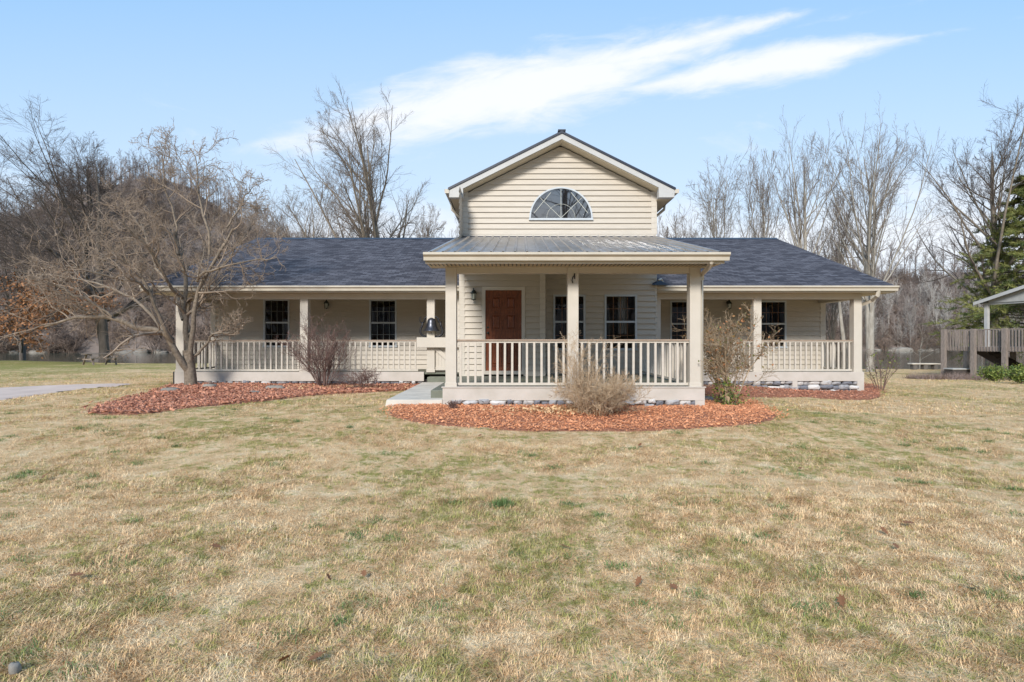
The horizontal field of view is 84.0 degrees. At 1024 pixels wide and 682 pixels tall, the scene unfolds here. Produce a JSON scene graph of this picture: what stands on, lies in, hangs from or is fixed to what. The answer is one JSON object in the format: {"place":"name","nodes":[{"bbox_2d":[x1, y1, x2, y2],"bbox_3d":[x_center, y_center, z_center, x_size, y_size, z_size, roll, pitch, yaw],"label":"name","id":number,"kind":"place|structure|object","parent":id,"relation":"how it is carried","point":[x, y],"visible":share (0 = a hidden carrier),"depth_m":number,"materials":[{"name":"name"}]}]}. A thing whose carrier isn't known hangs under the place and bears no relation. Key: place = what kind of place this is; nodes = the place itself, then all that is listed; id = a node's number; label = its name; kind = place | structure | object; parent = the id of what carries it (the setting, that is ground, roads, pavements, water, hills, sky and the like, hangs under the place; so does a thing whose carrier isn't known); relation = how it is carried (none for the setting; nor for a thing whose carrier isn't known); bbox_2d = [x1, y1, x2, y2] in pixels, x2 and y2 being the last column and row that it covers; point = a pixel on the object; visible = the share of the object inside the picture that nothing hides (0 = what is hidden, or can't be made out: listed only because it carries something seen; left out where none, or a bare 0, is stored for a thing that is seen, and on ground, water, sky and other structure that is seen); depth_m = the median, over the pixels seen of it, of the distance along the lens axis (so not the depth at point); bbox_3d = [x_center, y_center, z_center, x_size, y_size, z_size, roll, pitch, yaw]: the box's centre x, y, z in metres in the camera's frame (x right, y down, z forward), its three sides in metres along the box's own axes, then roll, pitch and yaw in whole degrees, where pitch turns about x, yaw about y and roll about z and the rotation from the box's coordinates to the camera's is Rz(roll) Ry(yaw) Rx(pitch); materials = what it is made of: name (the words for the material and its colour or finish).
{"place":"outdoors","nodes":[
{"label":"outdoors","id":0,"kind":"place"},
{"bbox_2d":[0,383,129,399],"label":"driveway","id":1,"kind":"structure","parent":0,"point":[13,392],"depth_m":15.80,"materials":[{"name":"concrete"}]},
{"bbox_2d":[0,181,1021,352],"bbox_3d":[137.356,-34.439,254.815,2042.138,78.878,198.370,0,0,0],"label":"hills","id":2,"kind":"structure","parent":0,"point":[94,348],"depth_m":175.60,"materials":[{"name":"brown plant"}]},
{"bbox_2d":[107,156,113,182],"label":"ridge tree","id":3,"kind":"object","parent":2,"relation":"on","point":[110,164],"visible":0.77,"depth_m":254.56,"materials":[{"name":"grey wood"}]},
{"bbox_2d":[112,149,127,182],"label":"ridge tree","id":4,"kind":"object","parent":2,"relation":"on","point":[121,160],"visible":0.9,"depth_m":255.72,"materials":[{"name":"grey wood"}]},
{"bbox_2d":[115,350,133,352],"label":"shore rock","id":5,"kind":"object","parent":2,"relation":"on","point":[124,351],"visible":0.55,"depth_m":162.15,"materials":[{"name":"stone"}]},
{"bbox_2d":[123,151,132,170],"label":"ridge tree","id":6,"kind":"object","parent":2,"relation":"on","point":[128,160],"visible":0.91,"depth_m":256.15,"materials":[{"name":"grey wood"}]},
{"bbox_2d":[128,148,137,167],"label":"ridge tree","id":7,"kind":"object","parent":2,"relation":"on","point":[134,157],"visible":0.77,"depth_m":256.60,"materials":[{"name":"grey wood"}]},
{"bbox_2d":[135,348,149,352],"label":"shore rock","id":8,"kind":"object","parent":2,"relation":"on","point":[144,350],"visible":0.54,"depth_m":162.61,"materials":[{"name":"stone"}]},
{"bbox_2d":[138,151,148,175],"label":"ridge tree","id":9,"kind":"object","parent":2,"relation":"on","point":[143,161],"visible":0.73,"depth_m":257.56,"materials":[{"name":"grey wood"}]},
{"bbox_2d":[0,167,288,352],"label":"bank brush","id":10,"kind":"object","parent":2,"relation":"on","point":[62,340],"visible":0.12,"depth_m":171.21,"materials":[{"name":"brown plant"}]},
{"bbox_2d":[0,153,338,347],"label":"hillside wood","id":11,"kind":"object","parent":2,"relation":"on","point":[140,174],"visible":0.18,"depth_m":227.77,"materials":[{"name":"brown plant"}]},
{"bbox_2d":[213,177,225,205],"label":"ridge tree","id":12,"kind":"object","parent":2,"relation":"on","point":[220,188],"visible":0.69,"depth_m":254.56,"materials":[{"name":"grey wood"}]},
{"bbox_2d":[807,229,819,252],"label":"ridge tree","id":13,"kind":"object","parent":2,"relation":"on","point":[812,241],"visible":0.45,"depth_m":269.93,"materials":[{"name":"plant"}]},
{"bbox_2d":[809,229,824,257],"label":"ridge tree","id":14,"kind":"object","parent":2,"relation":"on","point":[817,244],"visible":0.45,"depth_m":269.72,"materials":[{"name":"plant"}]},
{"bbox_2d":[849,238,863,270],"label":"ridge tree","id":15,"kind":"object","parent":2,"relation":"on","point":[858,254],"visible":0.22,"depth_m":269.96,"materials":[{"name":"grey plant"}]},
{"bbox_2d":[878,247,885,266],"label":"ridge tree","id":16,"kind":"object","parent":2,"relation":"on","point":[879,259],"visible":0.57,"depth_m":270.11,"materials":[{"name":"grey plant"}]},
{"bbox_2d":[884,239,896,265],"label":"ridge tree","id":17,"kind":"object","parent":2,"relation":"on","point":[891,249],"visible":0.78,"depth_m":270.22,"materials":[{"name":"plant"}]},
{"bbox_2d":[887,244,900,276],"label":"ridge tree","id":18,"kind":"object","parent":2,"relation":"on","point":[892,256],"visible":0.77,"depth_m":270.04,"materials":[{"name":"grey plant"}]},
{"bbox_2d":[895,239,911,266],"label":"ridge tree","id":19,"kind":"object","parent":2,"relation":"on","point":[904,254],"visible":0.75,"depth_m":270.56,"materials":[{"name":"plant"}]},
{"bbox_2d":[898,347,912,350],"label":"shore rock","id":20,"kind":"object","parent":2,"relation":"on","point":[904,349],"visible":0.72,"depth_m":197.24,"materials":[{"name":"stone"}]},
{"bbox_2d":[907,244,913,270],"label":"ridge tree","id":21,"kind":"object","parent":2,"relation":"on","point":[909,256],"visible":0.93,"depth_m":270.34,"materials":[{"name":"grey plant"}]},
{"bbox_2d":[910,229,923,264],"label":"ridge tree","id":22,"kind":"object","parent":2,"relation":"on","point":[915,257],"visible":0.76,"depth_m":269.63,"materials":[{"name":"plant"}]},
{"bbox_2d":[826,267,1023,350],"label":"bank brush","id":23,"kind":"object","parent":2,"relation":"on","point":[884,341],"visible":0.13,"depth_m":209.60,"materials":[{"name":"plant"}]},
{"bbox_2d":[826,257,1023,346],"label":"hillside wood","id":24,"kind":"object","parent":2,"relation":"on","point":[937,283],"visible":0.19,"depth_m":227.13,"materials":[{"name":"plant"}]},
{"bbox_2d":[930,242,940,272],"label":"ridge tree","id":25,"kind":"object","parent":2,"relation":"on","point":[934,255],"visible":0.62,"depth_m":270.53,"materials":[{"name":"grey plant"}]},
{"bbox_2d":[936,238,948,272],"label":"ridge tree","id":26,"kind":"object","parent":2,"relation":"on","point":[943,243],"visible":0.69,"depth_m":270.52,"materials":[{"name":"grey plant"}]},
{"bbox_2d":[941,231,969,262],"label":"ridge tree","id":27,"kind":"object","parent":2,"relation":"on","point":[953,248],"visible":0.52,"depth_m":270.17,"materials":[{"name":"plant"}]},
{"bbox_2d":[958,236,977,269],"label":"ridge tree","id":28,"kind":"object","parent":2,"relation":"on","point":[968,247],"visible":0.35,"depth_m":269.94,"materials":[{"name":"grey plant"}]},
{"bbox_2d":[0,360,1023,681],"bbox_3d":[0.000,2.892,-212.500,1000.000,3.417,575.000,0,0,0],"label":"lawn","id":29,"kind":"structure","parent":0,"point":[420,462],"depth_m":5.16,"materials":[{"name":"beige plant"}]},
{"bbox_2d":[8,661,21,674],"bbox_3d":[-2.343,1.533,2.675,0.057,0.046,0.051,0,0,0],"label":"stone","id":30,"kind":"object","parent":29,"relation":"on","point":[14,667],"visible":1,"depth_m":2.66,"materials":[{"name":"grey stone"}]},
{"bbox_2d":[68,571,83,575],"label":"fallen leaf","id":31,"kind":"object","parent":29,"relation":"on","point":[77,573],"visible":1,"depth_m":3.66,"materials":[{"name":"brown plant"}]},
{"bbox_2d":[0,170,167,360],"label":"bare tree","id":32,"kind":"object","parent":29,"relation":"on","point":[22,352],"visible":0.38,"depth_m":51.42,"materials":[{"name":"brown plant"}]},
{"bbox_2d":[77,353,117,364],"bbox_3d":[-27.526,1.218,38.001,1.723,0.773,1.900,0,0,28],"label":"picnic table","id":33,"kind":"object","parent":29,"relation":"on","point":[84,359],"visible":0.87,"depth_m":37.67,"materials":[{"name":"grey wood"}]},
{"bbox_2d":[0,96,233,362],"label":"bare tree","id":34,"kind":"object","parent":29,"relation":"on","point":[103,338],"visible":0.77,"depth_m":41.16,"materials":[{"name":"brown plant"}]},
{"bbox_2d":[211,543,220,547],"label":"fallen leaf","id":35,"kind":"object","parent":29,"relation":"on","point":[216,545],"visible":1,"depth_m":4.15,"materials":[{"name":"brown plant"}]},
{"bbox_2d":[74,382,419,415],"bbox_3d":[-6.006,1.219,13.911,7.110,0.135,8.280,0,0,0],"label":"mulch bed","id":36,"kind":"object","parent":29,"relation":"on","point":[184,393],"visible":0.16,"depth_m":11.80,"materials":[{"name":"brown wood"}]},
{"bbox_2d":[0,117,291,384],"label":"ornamental tree","id":37,"kind":"object","parent":36,"relation":"on","point":[186,361],"visible":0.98,"depth_m":14.59,"materials":[{"name":"brown plant"}]},
{"bbox_2d":[160,387,179,390],"bbox_3d":[-8.034,1.147,13.411,0.415,0.121,0.331,0,0,0],"label":"stone","id":38,"kind":"object","parent":36,"relation":"on","point":[170,388],"visible":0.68,"depth_m":13.30,"materials":[{"name":"grey stone"}]},
{"bbox_2d":[202,383,216,386],"bbox_3d":[-7.585,1.135,14.244,0.362,0.149,0.363,0,0,0],"label":"stone","id":39,"kind":"object","parent":36,"relation":"on","point":[207,385],"visible":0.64,"depth_m":14.14,"materials":[{"name":"grey stone"}]},
{"bbox_2d":[265,385,284,388],"bbox_3d":[-5.971,1.183,14.336,0.521,0.152,0.323,0,0,0],"label":"stone","id":40,"kind":"object","parent":36,"relation":"on","point":[276,386],"visible":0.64,"depth_m":14.25,"materials":[{"name":"grey stone"}]},
{"bbox_2d":[274,312,356,385],"bbox_3d":[-5.114,0.222,15.301,1.814,2.141,2.334,0,0,29],"label":"bare shrub","id":41,"kind":"object","parent":36,"relation":"on","point":[326,358],"visible":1,"depth_m":15.20,"materials":[{"name":"brown plant"}]},
{"bbox_2d":[229,383,408,389],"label":"leaf litter","id":42,"kind":"object","parent":36,"relation":"on","point":[330,384],"visible":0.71,"depth_m":14.89,"materials":[{"name":"beige plant"}]},
{"bbox_2d":[329,365,382,387],"bbox_3d":[-4.028,0.949,14.512,1.340,0.687,1.103,0,0,-26],"label":"bare shrub","id":43,"kind":"object","parent":36,"relation":"on","point":[364,378],"visible":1,"depth_m":14.54,"materials":[{"name":"brown plant"}]},
{"bbox_2d":[278,654,291,661],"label":"fallen leaf","id":44,"kind":"object","parent":29,"relation":"on","point":[283,658],"visible":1,"depth_m":2.75,"materials":[{"name":"brown plant"}]},
{"bbox_2d":[235,163,384,239],"bbox_3d":[-14.298,-5.847,38.400,9.243,15.112,10.669,0,0,-33],"label":"bare tree","id":45,"kind":"object","parent":29,"relation":"on","point":[303,224],"visible":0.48,"depth_m":38.04,"materials":[{"name":"grey plant"}]},
{"bbox_2d":[306,650,324,660],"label":"fallen leaf","id":46,"kind":"object","parent":29,"relation":"on","point":[316,655],"visible":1,"depth_m":2.78,"materials":[{"name":"brown plant"}]},
{"bbox_2d":[233,76,458,237],"bbox_3d":[-11.025,-6.661,39.069,14.842,16.794,14.285,0,0,34],"label":"bare tree","id":47,"kind":"object","parent":29,"relation":"on","point":[373,218],"visible":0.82,"depth_m":34.90,"materials":[{"name":"grey plant"}]},
{"bbox_2d":[342,526,374,542],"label":"grass tuft","id":48,"kind":"object","parent":29,"relation":"on","point":[350,533],"visible":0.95,"depth_m":4.49,"materials":[{"name":"beige plant"}]},
{"bbox_2d":[385,382,443,405],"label":"walkway","id":49,"kind":"structure","parent":29,"relation":"on","point":[419,393],"depth_m":11.48,"materials":[{"name":"concrete"}]},
{"bbox_2d":[379,203,458,237],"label":"bare tree","id":50,"kind":"object","parent":29,"relation":"on","point":[427,235],"visible":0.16,"depth_m":49.28,"materials":[{"name":"grey plant"}]},
{"bbox_2d":[482,494,523,508],"bbox_3d":[-0.072,1.474,5.280,0.413,0.111,0.356,0,0,0],"label":"grass tuft","id":51,"kind":"object","parent":29,"relation":"on","point":[501,503],"visible":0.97,"depth_m":5.26,"materials":[{"name":"green plant"}]},
{"bbox_2d":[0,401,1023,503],"bbox_3d":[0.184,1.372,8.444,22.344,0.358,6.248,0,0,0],"label":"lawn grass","id":52,"kind":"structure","parent":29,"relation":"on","point":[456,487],"depth_m":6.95,"materials":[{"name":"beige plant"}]},
{"bbox_2d":[0,404,1023,681],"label":"lawn weeds","id":53,"kind":"object","parent":29,"relation":"on","point":[612,566],"visible":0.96,"depth_m":4.00,"materials":[{"name":"green plant"}]},
{"bbox_2d":[139,129,899,405],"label":"house","id":54,"kind":"structure","parent":29,"relation":"on","point":[548,226],"depth_m":15.26,"materials":[{"name":"plastic"}]},
{"bbox_2d":[262,300,289,346],"bbox_3d":[-7.386,-0.560,17.860,0.861,1.517,0.100,0,0,0],"label":"window","id":55,"kind":"structure","parent":54,"relation":"in","point":[264,301],"depth_m":17.82,"materials":[{"name":"glass"}]},
{"bbox_2d":[368,300,396,346],"bbox_3d":[-4.047,-0.554,17.860,0.899,1.504,0.100,0,0,0],"label":"window","id":56,"kind":"structure","parent":54,"relation":"in","point":[370,311],"depth_m":17.82,"materials":[{"name":"plastic"}]},
{"bbox_2d":[419,316,443,336],"bbox_3d":[-2.261,-0.414,15.967,0.544,0.635,0.467,0,0,40],"label":"farm bell","id":57,"kind":"object","parent":54,"relation":"on","point":[431,325],"visible":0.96,"depth_m":15.91,"materials":[{"name":"black metal"}]},
{"bbox_2d":[482,287,524,373],"bbox_3d":[-0.215,-0.263,14.334,1.083,2.205,0.152,0,0,0],"label":"door","id":58,"kind":"structure","parent":54,"relation":"in","point":[503,308],"depth_m":14.35,"materials":[{"name":"red wood"}]},
{"bbox_2d":[529,187,592,219],"bbox_3d":[1.309,-3.674,15.227,1.716,0.885,0.085,0,0,0],"label":"half round window","id":59,"kind":"structure","parent":54,"relation":"in","point":[557,203],"depth_m":15.22,"materials":[{"name":"glass"}]},
{"bbox_2d":[553,294,585,349],"bbox_3d":[1.536,-0.497,15.260,0.901,1.497,0.100,0,0,0],"label":"window","id":60,"kind":"structure","parent":54,"relation":"in","point":[554,295],"depth_m":15.22,"materials":[{"name":"plastic"}]},
{"bbox_2d":[604,294,637,349],"bbox_3d":[2.914,-0.497,15.260,0.909,1.497,0.100,0,0,0],"label":"window","id":61,"kind":"structure","parent":54,"relation":"in","point":[606,295],"depth_m":15.23,"materials":[{"name":"plastic"}]},
{"bbox_2d":[618,297,626,333],"bbox_3d":[3.005,-0.700,15.481,0.223,1.000,0.042,0,0,0],"label":"curtain","id":62,"kind":"object","parent":54,"relation":"hanging from","point":[623,315],"visible":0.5,"depth_m":15.48,"materials":[{"name":"grey fabric"}]},
{"bbox_2d":[670,301,686,347],"bbox_3d":[5.376,-0.523,17.860,0.869,1.492,0.100,0,0,0],"label":"window","id":63,"kind":"structure","parent":54,"relation":"in","point":[671,312],"depth_m":17.82,"materials":[{"name":"glass"}]},
{"bbox_2d":[761,301,787,347],"bbox_3d":[8.184,-0.523,17.860,0.884,1.492,0.100,0,0,0],"label":"window","id":64,"kind":"structure","parent":54,"relation":"in","point":[785,302],"depth_m":17.83,"materials":[{"name":"glass"}]},
{"bbox_2d":[379,390,788,431],"bbox_3d":[2.249,1.295,10.744,8.844,0.176,4.436,0,0,-24],"label":"mulch bed","id":65,"kind":"object","parent":29,"relation":"on","point":[606,429],"visible":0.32,"depth_m":9.25,"materials":[{"name":"brown wood"}]},
{"bbox_2d":[445,400,457,408],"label":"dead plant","id":66,"kind":"object","parent":65,"relation":"on","point":[453,405],"visible":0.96,"depth_m":10.15,"materials":[{"name":"brown plant"}]},
{"bbox_2d":[462,404,655,416],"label":"leaf litter","id":67,"kind":"object","parent":65,"relation":"on","point":[554,408],"visible":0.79,"depth_m":10.00,"materials":[{"name":"beige plant"}]},
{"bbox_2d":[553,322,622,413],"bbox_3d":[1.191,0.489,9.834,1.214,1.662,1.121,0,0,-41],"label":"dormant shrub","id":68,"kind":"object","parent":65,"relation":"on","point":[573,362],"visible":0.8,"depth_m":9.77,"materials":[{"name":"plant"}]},
{"bbox_2d":[549,362,652,416],"bbox_3d":[1.510,0.866,9.810,1.783,0.984,1.470,0,0,0],"label":"dormant shrub","id":69,"kind":"object","parent":65,"relation":"on","point":[610,391],"visible":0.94,"depth_m":9.57,"materials":[{"name":"plant"}]},
{"bbox_2d":[705,396,713,399],"bbox_3d":[4.264,1.271,12.463,0.304,0.133,0.200,0,0,28],"label":"stone","id":70,"kind":"object","parent":65,"relation":"on","point":[709,398],"visible":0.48,"depth_m":12.40,"materials":[{"name":"grey stone"}]},
{"bbox_2d":[672,297,782,404],"bbox_3d":[4.274,0.383,11.229,1.913,2.540,1.842,0,0,29],"label":"flowering shrub","id":71,"kind":"object","parent":65,"relation":"on","point":[720,351],"visible":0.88,"depth_m":11.17,"materials":[{"name":"brown plant"}]},
{"bbox_2d":[635,576,641,585],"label":"fallen leaf","id":72,"kind":"object","parent":29,"relation":"on","point":[638,580],"visible":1,"depth_m":3.64,"materials":[{"name":"brown plant"}]},
{"bbox_2d":[669,583,677,588],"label":"fallen leaf","id":73,"kind":"object","parent":29,"relation":"on","point":[674,586],"visible":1,"depth_m":3.55,"materials":[{"name":"brown plant"}]},
{"bbox_2d":[657,206,711,237],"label":"bare tree","id":74,"kind":"object","parent":29,"relation":"on","point":[667,234],"visible":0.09,"depth_m":49.71,"materials":[{"name":"grey plant"}]},
{"bbox_2d":[666,144,783,237],"bbox_3d":[13.215,-5.293,37.105,7.421,14.404,8.685,0,0,18],"label":"bare tree","id":75,"kind":"object","parent":29,"relation":"on","point":[713,228],"visible":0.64,"depth_m":35.75,"materials":[{"name":"grey plant"}]},
{"bbox_2d":[729,134,794,239],"bbox_3d":[16.477,-5.786,37.857,4.009,15.521,4.395,0,0,21],"label":"bare tree","id":76,"kind":"object","parent":29,"relation":"on","point":[761,191],"visible":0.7,"depth_m":37.69,"materials":[{"name":"grey plant"}]},
{"bbox_2d":[703,382,887,399],"bbox_3d":[8.747,1.378,16.148,9.828,0.268,3.827,0,0,-35],"label":"mulch bed","id":77,"kind":"object","parent":29,"relation":"on","point":[800,392],"visible":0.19,"depth_m":14.33,"materials":[{"name":"brown wood"}]},
{"bbox_2d":[862,344,914,389],"bbox_3d":[10.773,0.704,16.456,1.815,1.544,1.238,0,0,0],"label":"corner shrub","id":78,"kind":"object","parent":77,"relation":"on","point":[887,368],"visible":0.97,"depth_m":16.54,"materials":[{"name":"brown plant"}]},
{"bbox_2d":[746,115,855,324],"bbox_3d":[18.635,-6.473,36.570,6.462,16.964,6.028,0,0,0],"label":"bare tree","id":79,"kind":"object","parent":29,"relation":"on","point":[802,243],"visible":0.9,"depth_m":35.58,"materials":[{"name":"grey plant"}]},
{"bbox_2d":[817,158,857,357],"bbox_3d":[21.243,-4.893,37.253,3.019,13.990,2.982,0,0,35],"label":"bare tree","id":80,"kind":"object","parent":29,"relation":"on","point":[840,309],"visible":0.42,"depth_m":36.96,"materials":[{"name":"grey plant"}]},
{"bbox_2d":[836,593,846,606],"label":"fallen leaf","id":81,"kind":"object","parent":29,"relation":"on","point":[841,600],"visible":1,"depth_m":3.33,"materials":[{"name":"brown plant"}]},
{"bbox_2d":[823,237,902,354],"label":"bare tree","id":82,"kind":"object","parent":29,"relation":"on","point":[834,308],"visible":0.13,"depth_m":43.67,"materials":[{"name":"grey plant"}]},
{"bbox_2d":[802,92,947,371],"bbox_3d":[22.491,-5.997,34.435,8.446,16.205,7.899,0,0,0],"label":"bare tree","id":83,"kind":"object","parent":29,"relation":"on","point":[869,265],"visible":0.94,"depth_m":34.57,"materials":[{"name":"grey plant"}]},
{"bbox_2d":[880,319,962,368],"bbox_3d":[28.318,0.326,39.523,5.006,3.874,4.148,0,0,36],"label":"bare tree","id":84,"kind":"object","parent":29,"relation":"on","point":[928,338],"visible":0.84,"depth_m":39.72,"materials":[{"name":"grey plant"}]},
{"bbox_2d":[908,363,940,369],"bbox_3d":[27.737,1.727,38.293,1.900,0.470,0.500,0,0,0],"label":"bench","id":85,"kind":"object","parent":29,"relation":"on","point":[923,366],"visible":0.83,"depth_m":38.12,"materials":[{"name":"concrete"}]},
{"bbox_2d":[897,370,1010,379],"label":"dead weeds","id":86,"kind":"object","parent":29,"relation":"on","point":[938,376],"visible":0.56,"depth_m":25.91,"materials":[{"name":"brown plant"}]},
{"bbox_2d":[943,368,969,376],"bbox_3d":[22.864,1.619,29.200,0.995,0.450,0.660,0,0,0],"label":"storage trunk","id":87,"kind":"object","parent":29,"relation":"on","point":[957,370],"visible":0.59,"depth_m":28.90,"materials":[{"name":"wood"}]},
{"bbox_2d":[901,82,1023,369],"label":"bare tree","id":88,"kind":"object","parent":29,"relation":"on","point":[992,188],"visible":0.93,"depth_m":35.80,"materials":[{"name":"grey plant"}]},
{"bbox_2d":[919,174,1023,366],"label":"evergreen tree","id":89,"kind":"object","parent":29,"relation":"on","point":[1003,310],"visible":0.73,"depth_m":35.35,"materials":[{"name":"green plant"}]},
{"bbox_2d":[941,328,1023,377],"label":"lakeside deck","id":90,"kind":"structure","parent":29,"relation":"on","point":[996,354],"depth_m":28.58,"materials":[{"name":"grey wood"}]},
{"bbox_2d":[973,285,1023,346],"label":"pavilion","id":91,"kind":"structure","parent":90,"relation":"on","point":[1014,296],"depth_m":28.54,"materials":[{"name":"wood"}]},
{"bbox_2d":[972,362,1008,381],"bbox_3d":[20.281,1.325,24.029,1.526,0.930,1.311,0,0,0],"label":"evergreen shrub","id":92,"kind":"object","parent":29,"relation":"on","point":[991,372],"visible":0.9,"depth_m":23.83,"materials":[{"name":"green plant"}]},
{"bbox_2d":[994,363,1023,383],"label":"evergreen shrub","id":93,"kind":"object","parent":29,"relation":"on","point":[1016,373],"visible":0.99,"depth_m":21.13,"materials":[{"name":"green plant"}]},
{"bbox_2d":[0,372,1023,413],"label":"lawn grass","id":94,"kind":"structure","parent":0,"point":[362,396],"depth_m":13.91,"materials":[{"name":"plant"}]},
{"bbox_2d":[0,351,1023,369],"bbox_3d":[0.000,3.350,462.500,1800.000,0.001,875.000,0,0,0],"label":"lake water","id":95,"kind":"structure","parent":0,"point":[934,357],"depth_m":108.91,"materials":[{"name":"grey liquid"}]},
{"bbox_2d":[0,0,1023,277],"label":"sky","id":96,"kind":"structure","parent":0,"point":[664,88],"materials":[{"name":"blue"}]}
]}

